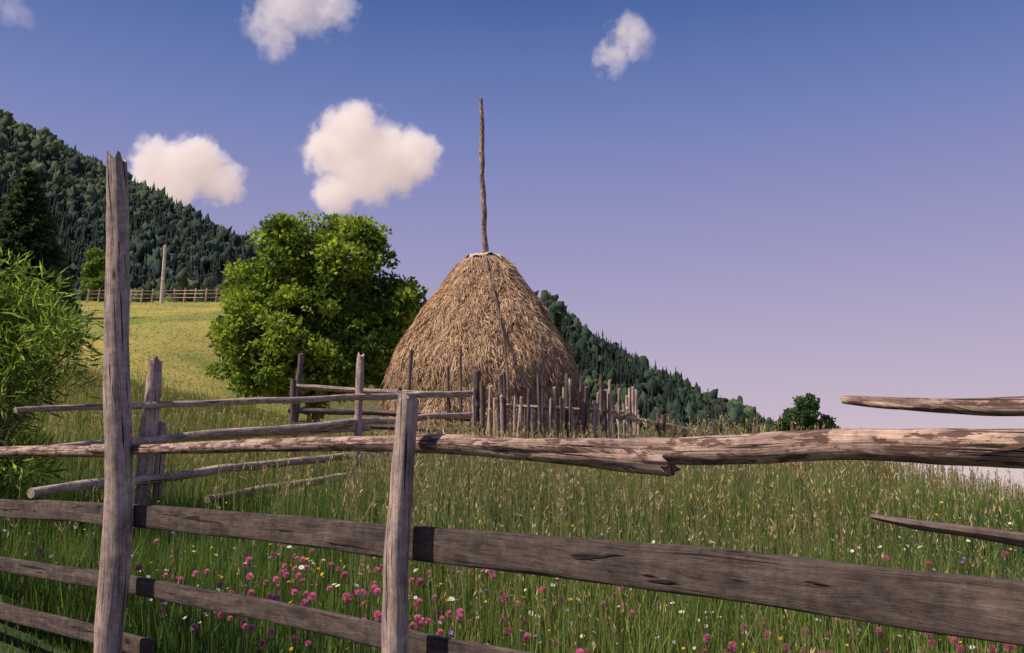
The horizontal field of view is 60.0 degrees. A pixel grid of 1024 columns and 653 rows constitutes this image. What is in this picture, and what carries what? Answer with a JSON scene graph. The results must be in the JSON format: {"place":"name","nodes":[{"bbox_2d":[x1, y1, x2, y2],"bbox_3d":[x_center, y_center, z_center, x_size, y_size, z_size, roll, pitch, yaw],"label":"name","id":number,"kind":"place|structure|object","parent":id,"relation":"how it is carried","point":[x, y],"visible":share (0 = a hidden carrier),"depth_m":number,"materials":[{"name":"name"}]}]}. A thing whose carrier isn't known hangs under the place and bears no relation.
{"place":"outdoors","nodes":[
{"label":"outdoors","id":0,"kind":"place"},
{"bbox_2d":[0,146,654,434],"bbox_3d":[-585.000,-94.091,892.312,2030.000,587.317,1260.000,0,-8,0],"label":"forested hill","id":1,"kind":"structure","parent":0,"point":[142,263],"depth_m":703.66,"materials":[{"name":"green plant"}]},
{"bbox_2d":[0,109,779,436],"bbox_3d":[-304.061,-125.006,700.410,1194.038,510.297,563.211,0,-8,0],"label":"distant forest","id":2,"kind":"object","parent":1,"relation":"on","point":[72,191],"visible":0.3,"depth_m":725.67,"materials":[{"name":"green plant"}]},
{"bbox_2d":[0,300,1023,652],"bbox_3d":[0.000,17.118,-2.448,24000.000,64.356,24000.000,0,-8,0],"label":"ground","id":3,"kind":"structure","parent":0,"point":[180,346],"depth_m":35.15,"materials":[{"name":"green plant"}]},
{"bbox_2d":[0,168,83,317],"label":"spruce tree","id":4,"kind":"object","parent":3,"relation":"on","point":[27,223],"visible":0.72,"depth_m":48.60,"materials":[{"name":"green plant"}]},
{"bbox_2d":[0,247,103,522],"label":"willow bush","id":5,"kind":"object","parent":3,"relation":"on","point":[22,346],"visible":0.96,"depth_m":7.45,"materials":[{"name":"green plant"}]},
{"bbox_2d":[63,271,78,300],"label":"spruce tree","id":6,"kind":"object","parent":3,"relation":"on","point":[71,284],"visible":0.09,"depth_m":85.56,"materials":[{"name":"green plant"}]},
{"bbox_2d":[79,246,105,301],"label":"birch tree","id":7,"kind":"object","parent":3,"relation":"on","point":[93,277],"visible":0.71,"depth_m":85.01,"materials":[{"name":"green plant"}]},
{"bbox_2d":[132,287,150,301],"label":"spruce tree","id":8,"kind":"object","parent":3,"relation":"on","point":[143,300],"visible":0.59,"depth_m":83.07,"materials":[{"name":"green plant"}]},
{"bbox_2d":[86,288,227,302],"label":"pasture fence","id":9,"kind":"object","parent":3,"relation":"on","point":[173,297],"visible":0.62,"depth_m":79.48,"materials":[{"name":"brown wood"}]},
{"bbox_2d":[159,245,167,302],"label":"utility pole","id":10,"kind":"object","parent":3,"relation":"on","point":[165,247],"visible":0.87,"depth_m":77.31,"materials":[{"name":"grey wood"}]},
{"bbox_2d":[168,276,196,301],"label":"spruce tree","id":11,"kind":"object","parent":3,"relation":"on","point":[182,283],"visible":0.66,"depth_m":85.19,"materials":[{"name":"green plant"}]},
{"bbox_2d":[197,282,219,301],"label":"spruce tree","id":12,"kind":"object","parent":3,"relation":"on","point":[210,287],"visible":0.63,"depth_m":84.20,"materials":[{"name":"green plant"}]},
{"bbox_2d":[13,352,473,505],"bbox_3d":[-2.084,1.365,10.061,0.520,2.224,7.662,-4,-9,25],"label":"rail fence","id":13,"kind":"object","parent":3,"relation":"on","point":[152,429],"visible":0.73,"depth_m":8.41,"materials":[{"name":"grey wood"}]},
{"bbox_2d":[205,210,428,420],"bbox_3d":[-5.868,-0.212,27.253,6.704,7.307,4.827,2,-8,-16],"label":"broadleaf tree","id":14,"kind":"object","parent":3,"relation":"on","point":[267,331],"visible":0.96,"depth_m":26.07,"materials":[{"name":"green plant"}]},
{"bbox_2d":[288,345,470,469],"bbox_3d":[-2.133,1.472,14.451,2.966,2.524,0.898,2,-8,-12],"label":"rail fence","id":15,"kind":"object","parent":3,"relation":"on","point":[295,410],"visible":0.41,"depth_m":14.40,"materials":[{"name":"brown wood"}]},
{"bbox_2d":[377,98,591,457],"bbox_3d":[-0.540,-0.573,18.309,4.408,8.618,4.371,0,-8,0],"label":"haystack","id":16,"kind":"object","parent":3,"relation":"on","point":[487,311],"visible":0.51,"depth_m":16.75,"materials":[{"name":"plant"}]},
{"bbox_2d":[1,499,1016,652],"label":"bluebells","id":17,"kind":"object","parent":3,"relation":"on","point":[449,631],"visible":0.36,"depth_m":5.15,"materials":[{"name":"purple plant"}]},
{"bbox_2d":[0,520,1019,652],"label":"daisies","id":18,"kind":"object","parent":3,"relation":"on","point":[360,593],"visible":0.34,"depth_m":4.78,"materials":[{"name":"white plant"}]},
{"bbox_2d":[0,151,1023,652],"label":"wooden fence","id":19,"kind":"object","parent":3,"relation":"on","point":[962,605],"visible":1,"depth_m":2.75,"materials":[{"name":"brown wood"}]},
{"bbox_2d":[0,348,1023,652],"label":"grass seed heads","id":20,"kind":"object","parent":3,"relation":"on","point":[560,508],"depth_m":6.49,"materials":[{"name":"green plant"}]},
{"bbox_2d":[8,493,1023,652],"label":"buttercups","id":21,"kind":"object","parent":3,"relation":"on","point":[484,601],"visible":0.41,"depth_m":4.81,"materials":[{"name":"yellow plant"}]},
{"bbox_2d":[35,539,1015,652],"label":"red clover","id":22,"kind":"object","parent":3,"relation":"on","point":[418,618],"visible":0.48,"depth_m":4.36,"materials":[{"name":"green plant"}]},
{"bbox_2d":[471,370,639,471],"bbox_3d":[1.655,2.162,16.861,1.932,2.168,7.245,-4,-9,24],"label":"picket fence","id":23,"kind":"object","parent":3,"relation":"on","point":[601,409],"visible":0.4,"depth_m":14.06,"materials":[{"name":"grey wood"}]},
{"bbox_2d":[552,309,562,335],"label":"spruce tree","id":24,"kind":"object","parent":3,"relation":"on","point":[557,321],"visible":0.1,"depth_m":151.43,"materials":[{"name":"green plant"}]},
{"bbox_2d":[613,407,759,472],"bbox_3d":[4.748,3.101,19.479,0.907,2.505,10.898,-6,-10,38],"label":"rail fence","id":25,"kind":"object","parent":3,"relation":"on","point":[658,425],"visible":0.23,"depth_m":16.83,"materials":[{"name":"brown wood"}]},
{"bbox_2d":[740,415,751,433],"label":"spruce tree","id":26,"kind":"object","parent":3,"relation":"on","point":[744,419],"visible":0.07,"depth_m":89.35,"materials":[{"name":"green plant"}]},
{"bbox_2d":[713,430,842,475],"bbox_3d":[4.681,2.391,14.862,2.364,1.264,2.777,-4,-9,27],"label":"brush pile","id":27,"kind":"object","parent":3,"relation":"on","point":[783,463],"visible":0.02,"depth_m":14.30,"materials":[{"name":"brown wood"}]},
{"bbox_2d":[772,392,840,430],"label":"round tree","id":28,"kind":"object","parent":3,"relation":"on","point":[805,412],"visible":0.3,"depth_m":54.35,"materials":[{"name":"green plant"}]},
{"bbox_2d":[771,460,887,474],"bbox_3d":[6.655,3.337,18.660,2.528,1.492,1.369,0,-8,0],"label":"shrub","id":29,"kind":"object","parent":3,"relation":"on","point":[857,466],"visible":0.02,"depth_m":18.49,"materials":[{"name":"green plant"}]},
{"bbox_2d":[0,0,1023,428],"label":"sky","id":30,"kind":"structure","parent":0,"point":[769,203],"materials":[{"name":"blue"}]}
]}

